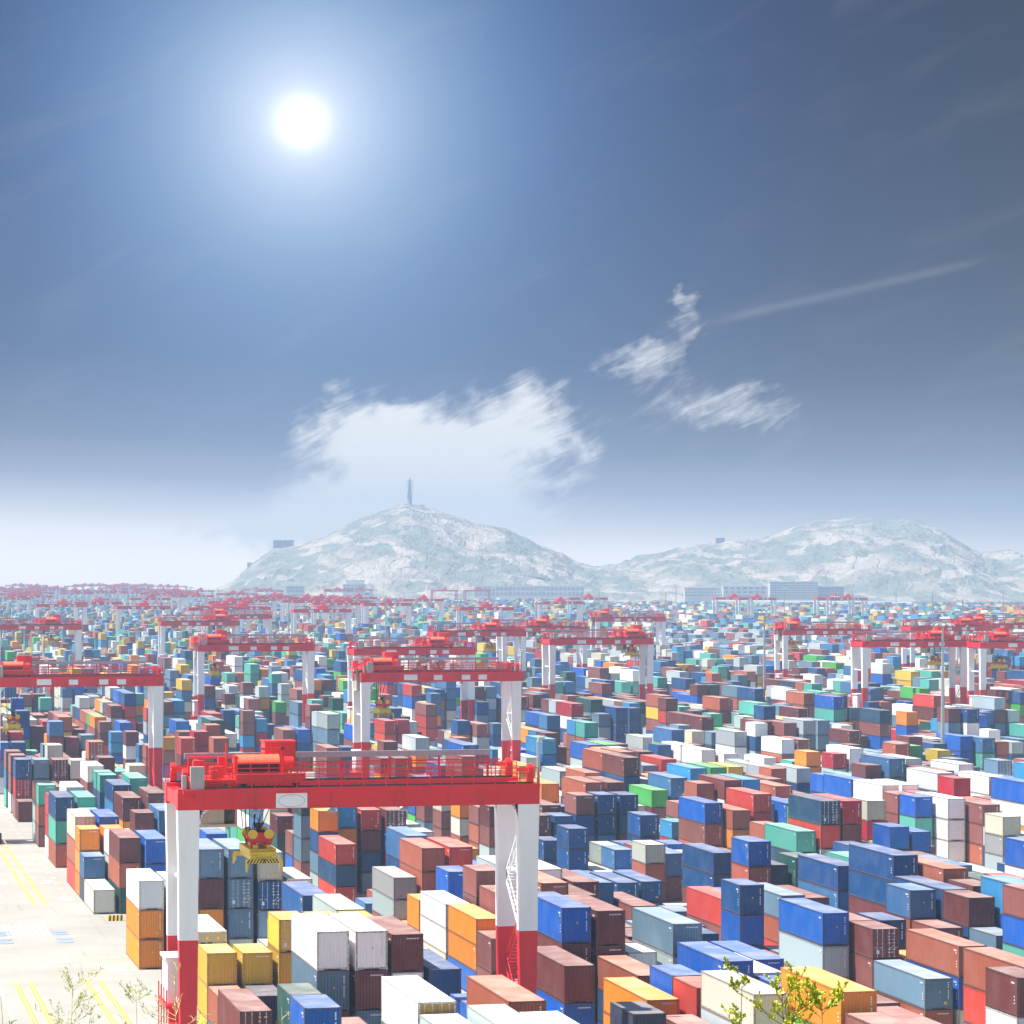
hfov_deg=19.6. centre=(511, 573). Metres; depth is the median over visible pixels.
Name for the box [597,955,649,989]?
shipping container
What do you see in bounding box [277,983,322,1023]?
shipping container
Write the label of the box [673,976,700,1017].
shipping container
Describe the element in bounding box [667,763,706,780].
shipping container
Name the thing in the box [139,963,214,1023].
thin twigs
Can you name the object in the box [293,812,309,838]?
shipping container
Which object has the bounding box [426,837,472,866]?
shipping container
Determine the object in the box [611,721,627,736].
shipping container
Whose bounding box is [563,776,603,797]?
shipping container
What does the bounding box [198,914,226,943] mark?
shipping container
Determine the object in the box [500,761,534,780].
shipping container
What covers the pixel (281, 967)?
shipping container
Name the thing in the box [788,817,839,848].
shipping container
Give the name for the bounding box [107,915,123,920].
road barrier
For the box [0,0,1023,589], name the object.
sky
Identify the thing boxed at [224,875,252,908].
shipping container
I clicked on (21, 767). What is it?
shipping container
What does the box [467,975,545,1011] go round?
shipping container
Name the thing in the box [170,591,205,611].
gantry crane
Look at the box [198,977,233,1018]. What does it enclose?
shipping container
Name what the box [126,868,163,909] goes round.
shipping container
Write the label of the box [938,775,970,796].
shipping container
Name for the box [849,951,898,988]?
shipping container
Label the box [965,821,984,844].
shipping container
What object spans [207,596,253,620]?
gantry crane
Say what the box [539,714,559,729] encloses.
shipping container
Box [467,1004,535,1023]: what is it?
shipping container
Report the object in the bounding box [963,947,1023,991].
shipping container
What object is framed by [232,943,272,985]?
shipping container
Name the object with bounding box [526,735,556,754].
shipping container
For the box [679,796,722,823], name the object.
shipping container
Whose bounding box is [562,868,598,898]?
shipping container
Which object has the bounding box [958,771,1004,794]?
shipping container
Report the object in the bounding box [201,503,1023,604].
mountains
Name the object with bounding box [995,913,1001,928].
shipping container
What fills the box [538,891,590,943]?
shipping container
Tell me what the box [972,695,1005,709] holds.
shipping container
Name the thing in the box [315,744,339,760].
shipping container
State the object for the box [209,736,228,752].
shipping container
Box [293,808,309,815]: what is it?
shipping container
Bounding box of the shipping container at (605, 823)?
[595,814,615,834]
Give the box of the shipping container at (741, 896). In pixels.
[721,878,763,915]
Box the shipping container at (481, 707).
[466,699,488,714]
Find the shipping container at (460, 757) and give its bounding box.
[445,755,476,770]
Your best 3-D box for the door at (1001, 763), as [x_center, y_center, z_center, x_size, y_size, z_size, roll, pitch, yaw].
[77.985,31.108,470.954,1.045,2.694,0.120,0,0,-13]
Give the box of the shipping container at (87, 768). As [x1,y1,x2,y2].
[80,761,103,782]
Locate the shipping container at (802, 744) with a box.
[777,736,810,749]
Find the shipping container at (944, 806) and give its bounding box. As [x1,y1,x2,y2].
[915,792,964,819]
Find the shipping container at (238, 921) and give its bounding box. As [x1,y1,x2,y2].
[224,905,252,938]
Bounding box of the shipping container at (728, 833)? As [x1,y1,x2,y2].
[723,827,748,848]
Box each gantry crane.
[0,590,29,594]
[0,594,29,613]
[0,613,83,665]
[0,653,166,843]
[2,588,30,602]
[5,583,23,592]
[6,591,41,610]
[17,589,47,603]
[17,592,53,612]
[23,589,53,607]
[35,599,86,623]
[42,586,64,597]
[45,585,67,595]
[59,589,90,605]
[60,587,84,591]
[73,583,92,589]
[73,588,101,603]
[74,597,121,622]
[85,589,115,601]
[93,583,111,589]
[98,585,120,598]
[99,588,127,601]
[101,585,123,596]
[116,601,170,629]
[120,589,150,602]
[121,585,143,596]
[121,586,145,598]
[129,594,149,615]
[130,594,170,616]
[134,587,159,600]
[139,590,170,602]
[150,590,183,606]
[157,611,239,664]
[158,736,544,1023]
[159,588,187,602]
[162,588,190,602]
[163,589,194,605]
[166,584,186,588]
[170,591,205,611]
[177,592,213,609]
[187,602,243,634]
[188,588,213,594]
[189,628,316,722]
[195,601,250,632]
[201,606,272,651]
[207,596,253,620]
[213,601,268,630]
[215,601,269,628]
[216,590,248,600]
[224,590,256,599]
[224,596,268,605]
[234,594,276,614]
[242,586,267,597]
[255,588,282,599]
[255,592,291,616]
[257,593,296,610]
[260,593,298,610]
[281,596,322,619]
[286,594,325,612]
[291,596,336,623]
[291,603,351,639]
[299,594,339,618]
[311,594,352,616]
[311,598,360,630]
[323,587,349,595]
[323,596,368,621]
[324,587,351,597]
[338,593,376,614]
[345,631,476,722]
[346,587,371,601]
[347,649,523,777]
[361,598,411,626]
[401,595,443,616]
[427,618,527,680]
[430,587,457,601]
[456,602,513,629]
[463,587,490,602]
[496,615,588,667]
[536,597,582,625]
[541,624,654,699]
[567,594,607,613]
[590,608,665,649]
[712,593,752,614]
[735,594,776,615]
[770,617,871,681]
[813,594,853,618]
[826,594,867,615]
[850,625,967,707]
[901,614,992,677]
[955,614,1023,662]
[966,628,1023,704]
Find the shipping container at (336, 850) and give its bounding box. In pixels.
[318,835,356,865]
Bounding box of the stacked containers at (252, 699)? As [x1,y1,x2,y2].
[0,589,1023,1023]
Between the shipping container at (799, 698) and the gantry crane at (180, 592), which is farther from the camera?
the gantry crane at (180, 592)
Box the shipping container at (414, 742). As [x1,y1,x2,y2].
[402,734,429,749]
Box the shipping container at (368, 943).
[328,912,387,970]
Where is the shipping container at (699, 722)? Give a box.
[684,714,713,730]
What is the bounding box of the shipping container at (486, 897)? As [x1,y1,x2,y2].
[479,885,495,914]
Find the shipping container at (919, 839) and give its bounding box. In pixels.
[909,827,930,851]
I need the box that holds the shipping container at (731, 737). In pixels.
[716,728,746,746]
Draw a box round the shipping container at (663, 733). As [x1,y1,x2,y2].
[653,726,684,742]
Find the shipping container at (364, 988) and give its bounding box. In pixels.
[349,966,387,1010]
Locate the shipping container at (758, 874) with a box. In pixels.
[731,862,770,883]
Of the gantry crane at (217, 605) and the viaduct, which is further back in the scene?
the viaduct
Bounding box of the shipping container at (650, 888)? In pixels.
[612,870,662,900]
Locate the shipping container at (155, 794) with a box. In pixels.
[138,786,164,808]
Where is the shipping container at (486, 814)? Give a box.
[479,805,494,826]
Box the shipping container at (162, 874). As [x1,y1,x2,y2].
[156,871,165,907]
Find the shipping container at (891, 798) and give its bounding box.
[883,791,909,814]
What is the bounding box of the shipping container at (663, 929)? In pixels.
[632,906,701,955]
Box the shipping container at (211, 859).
[198,838,223,878]
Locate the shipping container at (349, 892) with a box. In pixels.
[318,877,356,901]
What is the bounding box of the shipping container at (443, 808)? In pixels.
[433,806,450,811]
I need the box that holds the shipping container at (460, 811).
[451,805,468,818]
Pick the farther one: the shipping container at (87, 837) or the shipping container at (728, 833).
the shipping container at (728, 833)
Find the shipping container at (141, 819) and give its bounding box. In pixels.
[130,809,153,832]
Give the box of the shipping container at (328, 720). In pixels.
[317,711,339,729]
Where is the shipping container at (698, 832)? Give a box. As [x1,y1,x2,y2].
[679,817,722,845]
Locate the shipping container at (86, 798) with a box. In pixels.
[70,790,95,808]
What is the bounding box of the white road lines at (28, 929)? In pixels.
[0,812,162,1023]
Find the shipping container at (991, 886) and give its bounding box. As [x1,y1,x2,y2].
[980,875,1023,914]
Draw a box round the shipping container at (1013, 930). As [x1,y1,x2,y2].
[1002,913,1023,948]
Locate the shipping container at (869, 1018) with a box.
[845,1012,908,1023]
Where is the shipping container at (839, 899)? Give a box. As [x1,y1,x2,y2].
[798,879,848,911]
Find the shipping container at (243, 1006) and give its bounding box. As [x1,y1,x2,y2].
[218,988,271,1023]
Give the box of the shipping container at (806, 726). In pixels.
[783,717,815,734]
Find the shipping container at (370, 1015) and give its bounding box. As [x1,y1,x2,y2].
[349,1005,381,1023]
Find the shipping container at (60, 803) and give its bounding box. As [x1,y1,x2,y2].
[48,790,73,820]
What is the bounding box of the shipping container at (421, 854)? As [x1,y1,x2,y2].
[399,837,444,871]
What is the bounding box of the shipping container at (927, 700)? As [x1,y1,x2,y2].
[913,693,944,707]
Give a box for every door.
[16,780,22,797]
[23,780,29,797]
[53,761,59,777]
[60,761,66,777]
[76,817,84,824]
[85,817,93,824]
[90,742,95,759]
[97,742,102,754]
[230,880,240,906]
[241,880,251,906]
[242,1012,255,1023]
[256,1012,269,1023]
[260,882,269,908]
[270,882,280,908]
[281,920,290,950]
[388,811,395,826]
[396,811,404,826]
[420,1003,436,1014]
[437,1003,453,1013]
[822,802,829,823]
[831,802,838,822]
[874,930,885,957]
[886,929,897,956]
[999,761,1004,773]
[1005,761,1010,774]
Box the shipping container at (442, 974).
[423,949,460,996]
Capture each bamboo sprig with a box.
[0,996,14,1023]
[35,966,103,1023]
[116,979,152,1023]
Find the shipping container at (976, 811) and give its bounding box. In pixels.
[965,798,999,824]
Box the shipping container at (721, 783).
[698,774,741,799]
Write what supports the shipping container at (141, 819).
on the stacked containers at (252, 699)
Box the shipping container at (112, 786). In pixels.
[105,779,130,802]
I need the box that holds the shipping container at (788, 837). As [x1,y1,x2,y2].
[765,823,815,852]
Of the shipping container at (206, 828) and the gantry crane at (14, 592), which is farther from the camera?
the gantry crane at (14, 592)
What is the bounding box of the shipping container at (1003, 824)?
[985,813,1020,836]
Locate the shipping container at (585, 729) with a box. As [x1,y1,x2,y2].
[576,721,597,737]
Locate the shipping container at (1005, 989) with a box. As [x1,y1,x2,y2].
[985,966,1023,1016]
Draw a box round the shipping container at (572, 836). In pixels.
[557,824,587,849]
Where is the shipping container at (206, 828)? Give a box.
[199,827,218,837]
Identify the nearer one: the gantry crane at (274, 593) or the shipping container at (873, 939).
the shipping container at (873, 939)
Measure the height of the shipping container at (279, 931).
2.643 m
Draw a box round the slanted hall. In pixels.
[722,586,765,597]
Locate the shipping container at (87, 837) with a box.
[75,825,99,851]
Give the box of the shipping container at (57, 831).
[48,814,66,843]
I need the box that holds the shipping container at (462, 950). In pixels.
[448,930,476,970]
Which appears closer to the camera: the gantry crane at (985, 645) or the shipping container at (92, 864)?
the shipping container at (92, 864)
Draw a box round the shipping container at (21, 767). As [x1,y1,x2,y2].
[13,757,30,778]
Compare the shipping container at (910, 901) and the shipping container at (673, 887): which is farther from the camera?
the shipping container at (673, 887)
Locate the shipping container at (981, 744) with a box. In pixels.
[968,735,994,752]
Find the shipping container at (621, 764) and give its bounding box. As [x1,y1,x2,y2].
[603,753,639,776]
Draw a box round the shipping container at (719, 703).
[702,696,730,710]
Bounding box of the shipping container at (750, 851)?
[731,836,770,866]
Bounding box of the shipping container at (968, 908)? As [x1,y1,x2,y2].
[943,890,994,927]
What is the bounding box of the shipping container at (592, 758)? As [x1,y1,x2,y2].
[582,748,616,770]
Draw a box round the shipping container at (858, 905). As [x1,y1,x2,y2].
[849,895,885,913]
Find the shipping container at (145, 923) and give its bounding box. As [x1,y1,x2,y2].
[126,897,163,939]
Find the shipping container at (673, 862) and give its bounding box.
[666,847,681,876]
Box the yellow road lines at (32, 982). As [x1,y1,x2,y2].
[0,840,132,1023]
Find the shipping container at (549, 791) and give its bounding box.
[520,777,558,802]
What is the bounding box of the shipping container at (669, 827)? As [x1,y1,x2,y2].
[660,818,678,838]
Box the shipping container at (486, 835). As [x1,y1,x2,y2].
[479,823,494,846]
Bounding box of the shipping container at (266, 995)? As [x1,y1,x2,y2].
[244,985,276,1023]
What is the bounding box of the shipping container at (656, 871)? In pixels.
[632,859,665,882]
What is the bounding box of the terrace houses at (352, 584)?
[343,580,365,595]
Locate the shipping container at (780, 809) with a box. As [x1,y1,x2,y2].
[772,796,787,822]
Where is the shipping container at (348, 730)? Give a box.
[344,723,352,740]
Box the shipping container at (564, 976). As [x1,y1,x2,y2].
[537,945,594,1003]
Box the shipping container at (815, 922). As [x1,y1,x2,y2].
[779,898,848,945]
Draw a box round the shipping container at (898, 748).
[883,742,909,755]
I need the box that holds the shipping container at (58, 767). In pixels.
[49,757,67,778]
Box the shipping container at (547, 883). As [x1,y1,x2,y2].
[516,870,568,903]
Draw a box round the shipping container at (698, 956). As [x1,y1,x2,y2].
[677,941,753,977]
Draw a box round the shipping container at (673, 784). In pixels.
[648,772,686,798]
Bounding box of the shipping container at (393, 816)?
[376,807,405,830]
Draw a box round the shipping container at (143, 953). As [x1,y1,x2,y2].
[126,926,163,969]
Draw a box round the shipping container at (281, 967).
[268,944,290,983]
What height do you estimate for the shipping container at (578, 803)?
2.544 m
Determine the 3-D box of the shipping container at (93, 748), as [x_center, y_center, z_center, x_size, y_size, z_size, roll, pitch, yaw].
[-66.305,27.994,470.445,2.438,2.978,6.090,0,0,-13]
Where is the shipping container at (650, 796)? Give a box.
[629,784,667,807]
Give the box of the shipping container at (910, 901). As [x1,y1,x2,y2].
[886,883,935,919]
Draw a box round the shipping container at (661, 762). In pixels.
[640,754,675,771]
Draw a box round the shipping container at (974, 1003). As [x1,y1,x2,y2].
[963,984,985,1023]
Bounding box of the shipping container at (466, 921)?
[448,904,495,944]
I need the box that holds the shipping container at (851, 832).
[838,823,861,842]
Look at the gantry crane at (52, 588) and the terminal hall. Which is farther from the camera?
the terminal hall
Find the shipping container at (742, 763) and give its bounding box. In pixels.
[724,759,758,773]
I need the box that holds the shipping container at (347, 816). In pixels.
[334,807,356,827]
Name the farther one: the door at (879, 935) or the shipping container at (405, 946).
the door at (879, 935)
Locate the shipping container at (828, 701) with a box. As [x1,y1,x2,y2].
[814,694,844,708]
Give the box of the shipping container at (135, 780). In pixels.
[121,772,147,794]
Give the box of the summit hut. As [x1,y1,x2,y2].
[715,538,724,543]
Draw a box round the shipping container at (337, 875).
[318,856,356,886]
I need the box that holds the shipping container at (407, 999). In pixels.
[381,975,455,1023]
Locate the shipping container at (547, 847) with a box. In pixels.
[538,836,556,860]
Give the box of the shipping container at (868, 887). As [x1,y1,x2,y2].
[849,869,893,905]
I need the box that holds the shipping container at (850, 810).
[812,793,861,824]
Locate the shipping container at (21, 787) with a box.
[13,777,30,798]
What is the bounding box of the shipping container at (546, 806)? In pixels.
[540,799,560,812]
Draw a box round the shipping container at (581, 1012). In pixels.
[537,988,594,1023]
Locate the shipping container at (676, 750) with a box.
[661,741,693,760]
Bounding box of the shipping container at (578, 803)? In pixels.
[564,792,594,814]
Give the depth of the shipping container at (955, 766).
460.63 m
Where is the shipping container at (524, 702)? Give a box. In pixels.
[521,696,528,708]
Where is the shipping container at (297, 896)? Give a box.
[282,881,326,912]
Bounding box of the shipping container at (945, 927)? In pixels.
[912,919,962,937]
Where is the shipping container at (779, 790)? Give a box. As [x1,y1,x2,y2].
[760,780,792,797]
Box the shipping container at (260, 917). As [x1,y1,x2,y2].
[253,906,281,938]
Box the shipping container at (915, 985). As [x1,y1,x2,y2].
[873,959,952,1009]
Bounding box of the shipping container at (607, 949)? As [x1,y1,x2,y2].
[591,943,624,980]
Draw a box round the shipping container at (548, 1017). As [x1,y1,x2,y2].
[519,1011,578,1023]
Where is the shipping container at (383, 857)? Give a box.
[381,849,385,865]
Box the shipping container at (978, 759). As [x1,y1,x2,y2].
[973,752,994,768]
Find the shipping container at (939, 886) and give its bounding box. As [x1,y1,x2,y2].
[894,875,967,918]
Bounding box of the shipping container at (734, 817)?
[723,803,750,829]
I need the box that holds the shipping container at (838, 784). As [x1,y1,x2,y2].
[823,773,863,797]
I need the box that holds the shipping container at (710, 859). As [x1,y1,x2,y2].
[682,843,730,874]
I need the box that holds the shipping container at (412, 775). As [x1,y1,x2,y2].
[408,774,426,776]
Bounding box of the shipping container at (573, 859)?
[557,845,587,869]
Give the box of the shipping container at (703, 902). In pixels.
[687,886,720,926]
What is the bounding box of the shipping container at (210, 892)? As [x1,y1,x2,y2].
[198,877,223,908]
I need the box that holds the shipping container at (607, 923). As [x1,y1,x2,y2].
[564,894,624,945]
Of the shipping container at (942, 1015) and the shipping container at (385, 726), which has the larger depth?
the shipping container at (385, 726)
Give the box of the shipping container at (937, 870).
[918,856,967,882]
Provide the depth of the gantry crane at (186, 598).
2652.82 m
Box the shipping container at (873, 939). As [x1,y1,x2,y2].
[849,920,898,958]
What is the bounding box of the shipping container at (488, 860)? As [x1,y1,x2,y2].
[476,855,494,867]
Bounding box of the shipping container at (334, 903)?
[312,893,364,912]
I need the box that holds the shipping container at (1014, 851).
[1005,837,1023,868]
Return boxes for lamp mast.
[283,594,293,631]
[328,594,338,634]
[381,595,390,641]
[454,599,465,645]
[529,601,542,646]
[627,607,643,665]
[755,610,773,689]
[830,595,839,628]
[928,591,936,621]
[930,622,954,742]
[956,599,968,637]
[999,589,1006,618]
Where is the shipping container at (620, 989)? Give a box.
[603,977,679,1014]
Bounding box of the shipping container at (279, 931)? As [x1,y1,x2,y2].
[268,911,298,952]
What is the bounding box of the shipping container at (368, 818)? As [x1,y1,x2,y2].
[357,807,380,830]
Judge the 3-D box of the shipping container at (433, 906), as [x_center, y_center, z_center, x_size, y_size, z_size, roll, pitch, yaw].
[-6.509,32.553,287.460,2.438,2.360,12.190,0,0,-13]
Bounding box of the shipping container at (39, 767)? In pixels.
[31,757,48,778]
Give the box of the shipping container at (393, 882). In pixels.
[372,866,416,899]
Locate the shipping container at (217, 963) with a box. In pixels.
[198,943,236,985]
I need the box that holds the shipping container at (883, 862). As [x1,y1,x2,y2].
[849,843,917,881]
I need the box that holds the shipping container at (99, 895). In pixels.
[84,879,114,913]
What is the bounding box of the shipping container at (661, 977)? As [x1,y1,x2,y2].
[649,964,700,995]
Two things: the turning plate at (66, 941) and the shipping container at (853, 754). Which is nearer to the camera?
the turning plate at (66, 941)
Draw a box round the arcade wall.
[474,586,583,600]
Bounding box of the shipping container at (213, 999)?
[208,985,240,1023]
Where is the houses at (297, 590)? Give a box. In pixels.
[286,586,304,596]
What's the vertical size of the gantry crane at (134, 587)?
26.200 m
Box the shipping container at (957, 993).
[906,959,965,1009]
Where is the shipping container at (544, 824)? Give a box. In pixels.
[539,812,550,834]
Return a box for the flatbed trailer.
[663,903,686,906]
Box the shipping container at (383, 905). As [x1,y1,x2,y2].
[372,888,406,919]
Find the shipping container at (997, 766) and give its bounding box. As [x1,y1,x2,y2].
[984,758,1012,775]
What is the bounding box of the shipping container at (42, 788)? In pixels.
[35,782,55,805]
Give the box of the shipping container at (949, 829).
[932,816,964,840]
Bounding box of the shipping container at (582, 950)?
[537,932,590,962]
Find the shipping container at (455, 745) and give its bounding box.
[448,741,477,760]
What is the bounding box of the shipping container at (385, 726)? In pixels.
[374,718,395,734]
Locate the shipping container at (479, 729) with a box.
[470,721,489,736]
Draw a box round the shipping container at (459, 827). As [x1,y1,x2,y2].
[451,815,468,836]
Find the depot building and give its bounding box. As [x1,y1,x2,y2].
[518,575,548,580]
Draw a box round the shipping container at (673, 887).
[666,876,681,900]
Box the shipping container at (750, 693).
[738,687,764,700]
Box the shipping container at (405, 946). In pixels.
[365,915,423,971]
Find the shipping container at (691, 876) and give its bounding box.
[682,865,730,886]
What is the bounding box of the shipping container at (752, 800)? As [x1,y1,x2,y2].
[726,787,771,812]
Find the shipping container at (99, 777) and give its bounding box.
[92,769,116,792]
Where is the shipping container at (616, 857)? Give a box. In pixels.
[602,845,631,869]
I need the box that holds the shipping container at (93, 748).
[85,740,103,760]
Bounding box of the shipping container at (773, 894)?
[760,882,804,917]
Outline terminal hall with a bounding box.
[683,587,720,602]
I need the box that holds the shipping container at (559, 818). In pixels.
[543,812,572,835]
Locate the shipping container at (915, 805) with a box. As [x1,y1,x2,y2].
[899,793,932,817]
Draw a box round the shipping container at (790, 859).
[778,852,803,884]
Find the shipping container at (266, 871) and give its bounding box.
[243,842,282,880]
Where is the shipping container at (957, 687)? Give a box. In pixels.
[945,685,974,697]
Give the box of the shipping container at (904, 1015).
[877,1006,941,1023]
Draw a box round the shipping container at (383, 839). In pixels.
[381,829,385,850]
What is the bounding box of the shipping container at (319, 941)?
[291,913,348,970]
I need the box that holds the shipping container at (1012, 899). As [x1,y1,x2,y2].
[1002,884,1023,918]
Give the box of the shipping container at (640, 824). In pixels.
[627,811,658,837]
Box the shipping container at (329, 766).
[315,758,338,775]
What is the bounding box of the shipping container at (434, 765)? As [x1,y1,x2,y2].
[425,761,444,775]
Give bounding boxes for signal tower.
[406,478,412,503]
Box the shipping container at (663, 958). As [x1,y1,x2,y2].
[632,938,676,964]
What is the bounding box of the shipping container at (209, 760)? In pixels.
[193,759,213,769]
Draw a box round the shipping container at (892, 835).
[872,822,908,848]
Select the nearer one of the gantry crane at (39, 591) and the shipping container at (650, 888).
the shipping container at (650, 888)
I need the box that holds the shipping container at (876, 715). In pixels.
[859,708,890,723]
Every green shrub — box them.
[720,955,751,1023]
[742,961,814,1023]
[787,974,800,1022]
[790,976,848,1023]
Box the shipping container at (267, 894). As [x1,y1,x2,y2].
[253,878,282,909]
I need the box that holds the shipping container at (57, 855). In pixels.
[48,836,66,867]
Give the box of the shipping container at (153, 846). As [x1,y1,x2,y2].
[135,830,165,863]
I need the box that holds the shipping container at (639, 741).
[626,734,652,749]
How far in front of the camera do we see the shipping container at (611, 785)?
385.24 m
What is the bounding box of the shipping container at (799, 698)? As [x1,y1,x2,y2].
[786,691,814,704]
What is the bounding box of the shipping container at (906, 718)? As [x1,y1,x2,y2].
[896,711,917,725]
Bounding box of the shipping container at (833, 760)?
[821,752,846,768]
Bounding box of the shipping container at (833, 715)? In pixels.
[814,707,844,721]
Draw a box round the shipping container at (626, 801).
[608,791,637,814]
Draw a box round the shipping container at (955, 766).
[930,759,973,772]
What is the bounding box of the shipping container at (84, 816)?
[67,808,94,839]
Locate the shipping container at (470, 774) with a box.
[445,768,476,775]
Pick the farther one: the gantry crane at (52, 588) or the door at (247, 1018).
the gantry crane at (52, 588)
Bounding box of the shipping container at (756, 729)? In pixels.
[746,722,767,736]
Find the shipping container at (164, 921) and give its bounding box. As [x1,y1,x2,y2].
[164,907,165,935]
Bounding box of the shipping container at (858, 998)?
[781,966,876,1023]
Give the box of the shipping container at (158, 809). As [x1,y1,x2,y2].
[148,803,164,832]
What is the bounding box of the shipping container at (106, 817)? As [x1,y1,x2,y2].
[90,809,118,827]
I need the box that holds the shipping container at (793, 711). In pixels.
[780,706,808,717]
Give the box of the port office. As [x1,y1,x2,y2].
[767,581,818,600]
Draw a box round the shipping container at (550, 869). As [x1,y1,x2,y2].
[516,860,561,879]
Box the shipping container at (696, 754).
[681,746,715,762]
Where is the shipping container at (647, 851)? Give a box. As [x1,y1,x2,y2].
[632,840,665,863]
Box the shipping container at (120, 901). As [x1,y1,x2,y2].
[109,878,125,913]
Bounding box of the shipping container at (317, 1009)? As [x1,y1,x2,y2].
[290,994,341,1023]
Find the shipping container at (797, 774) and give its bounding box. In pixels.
[773,763,810,783]
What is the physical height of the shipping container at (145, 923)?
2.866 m
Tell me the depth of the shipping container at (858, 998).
193.06 m
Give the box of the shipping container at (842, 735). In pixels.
[829,728,860,743]
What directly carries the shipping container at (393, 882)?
on the shipping container at (383, 905)
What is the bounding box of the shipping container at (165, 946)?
[164,935,166,951]
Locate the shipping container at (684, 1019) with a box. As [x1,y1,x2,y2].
[666,1014,710,1023]
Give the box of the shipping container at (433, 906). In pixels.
[420,890,470,928]
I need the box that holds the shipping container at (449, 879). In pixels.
[436,865,462,899]
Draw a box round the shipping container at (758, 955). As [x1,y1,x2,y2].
[710,940,783,970]
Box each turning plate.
[50,930,66,932]
[52,933,68,934]
[55,937,72,939]
[57,940,74,942]
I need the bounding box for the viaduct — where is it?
[715,600,919,604]
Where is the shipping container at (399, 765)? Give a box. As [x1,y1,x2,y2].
[388,756,409,774]
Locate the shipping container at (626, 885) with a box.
[589,871,638,897]
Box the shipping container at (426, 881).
[399,861,435,893]
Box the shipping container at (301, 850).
[293,835,310,862]
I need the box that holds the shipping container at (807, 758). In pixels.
[794,750,820,766]
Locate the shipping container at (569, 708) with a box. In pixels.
[556,701,583,716]
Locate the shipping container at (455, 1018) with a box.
[419,1013,472,1023]
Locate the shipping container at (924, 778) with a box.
[906,767,953,791]
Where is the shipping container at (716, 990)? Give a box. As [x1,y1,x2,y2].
[701,970,787,1023]
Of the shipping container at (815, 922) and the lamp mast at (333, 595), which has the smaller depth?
the shipping container at (815, 922)
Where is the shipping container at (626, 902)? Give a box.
[614,891,657,919]
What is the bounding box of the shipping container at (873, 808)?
[851,797,885,820]
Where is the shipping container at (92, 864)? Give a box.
[80,852,104,878]
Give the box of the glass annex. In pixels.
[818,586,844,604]
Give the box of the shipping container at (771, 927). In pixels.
[764,913,778,942]
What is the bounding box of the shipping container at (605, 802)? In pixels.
[586,791,615,814]
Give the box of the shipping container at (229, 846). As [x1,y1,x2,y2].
[212,838,252,878]
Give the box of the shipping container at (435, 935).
[420,915,447,953]
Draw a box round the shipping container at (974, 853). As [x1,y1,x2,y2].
[965,841,982,865]
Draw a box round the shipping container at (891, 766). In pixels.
[861,754,904,777]
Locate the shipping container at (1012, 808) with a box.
[991,798,1023,825]
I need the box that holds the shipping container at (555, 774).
[541,766,565,786]
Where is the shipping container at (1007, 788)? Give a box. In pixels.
[991,776,1023,803]
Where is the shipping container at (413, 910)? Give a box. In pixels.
[407,894,419,930]
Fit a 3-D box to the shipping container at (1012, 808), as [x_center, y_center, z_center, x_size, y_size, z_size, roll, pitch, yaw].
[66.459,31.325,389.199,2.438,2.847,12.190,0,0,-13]
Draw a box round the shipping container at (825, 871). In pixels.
[798,854,848,890]
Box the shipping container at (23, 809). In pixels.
[16,799,31,821]
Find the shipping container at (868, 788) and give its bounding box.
[853,779,898,799]
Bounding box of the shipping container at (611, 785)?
[584,776,624,791]
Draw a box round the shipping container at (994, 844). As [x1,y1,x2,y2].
[985,833,1015,856]
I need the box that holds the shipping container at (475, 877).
[463,864,494,897]
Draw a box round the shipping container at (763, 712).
[754,705,775,719]
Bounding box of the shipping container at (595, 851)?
[589,841,617,865]
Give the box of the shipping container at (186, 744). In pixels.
[177,736,195,755]
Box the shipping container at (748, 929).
[721,909,763,945]
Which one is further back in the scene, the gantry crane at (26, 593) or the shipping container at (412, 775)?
the gantry crane at (26, 593)
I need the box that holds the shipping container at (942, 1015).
[877,991,952,1023]
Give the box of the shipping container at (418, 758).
[402,749,429,766]
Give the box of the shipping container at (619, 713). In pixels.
[602,705,627,721]
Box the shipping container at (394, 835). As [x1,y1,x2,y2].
[386,826,427,858]
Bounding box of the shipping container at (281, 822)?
[270,812,292,833]
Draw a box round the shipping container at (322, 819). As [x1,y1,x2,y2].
[310,808,337,831]
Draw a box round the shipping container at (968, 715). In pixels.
[959,708,978,722]
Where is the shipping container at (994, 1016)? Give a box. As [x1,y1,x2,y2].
[985,1006,1023,1023]
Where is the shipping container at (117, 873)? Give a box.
[109,854,140,888]
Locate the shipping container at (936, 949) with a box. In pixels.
[906,928,986,977]
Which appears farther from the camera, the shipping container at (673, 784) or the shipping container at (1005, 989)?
the shipping container at (673, 784)
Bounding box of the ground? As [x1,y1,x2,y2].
[0,716,984,1023]
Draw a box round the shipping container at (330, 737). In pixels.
[317,727,339,744]
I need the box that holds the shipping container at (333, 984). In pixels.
[291,951,348,1009]
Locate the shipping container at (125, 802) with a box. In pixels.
[114,791,141,820]
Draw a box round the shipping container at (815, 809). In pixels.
[788,793,839,824]
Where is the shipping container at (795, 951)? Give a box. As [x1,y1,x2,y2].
[779,930,848,978]
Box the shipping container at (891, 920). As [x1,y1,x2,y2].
[857,912,905,948]
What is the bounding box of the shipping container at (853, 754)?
[826,744,862,764]
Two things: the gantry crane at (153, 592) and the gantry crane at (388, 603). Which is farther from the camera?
the gantry crane at (153, 592)
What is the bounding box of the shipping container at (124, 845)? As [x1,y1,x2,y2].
[109,829,140,862]
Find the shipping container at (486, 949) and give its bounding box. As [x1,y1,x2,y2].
[476,930,516,972]
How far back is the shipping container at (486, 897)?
277.21 m
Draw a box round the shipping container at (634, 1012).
[610,1001,665,1023]
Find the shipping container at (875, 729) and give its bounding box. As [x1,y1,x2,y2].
[859,721,890,736]

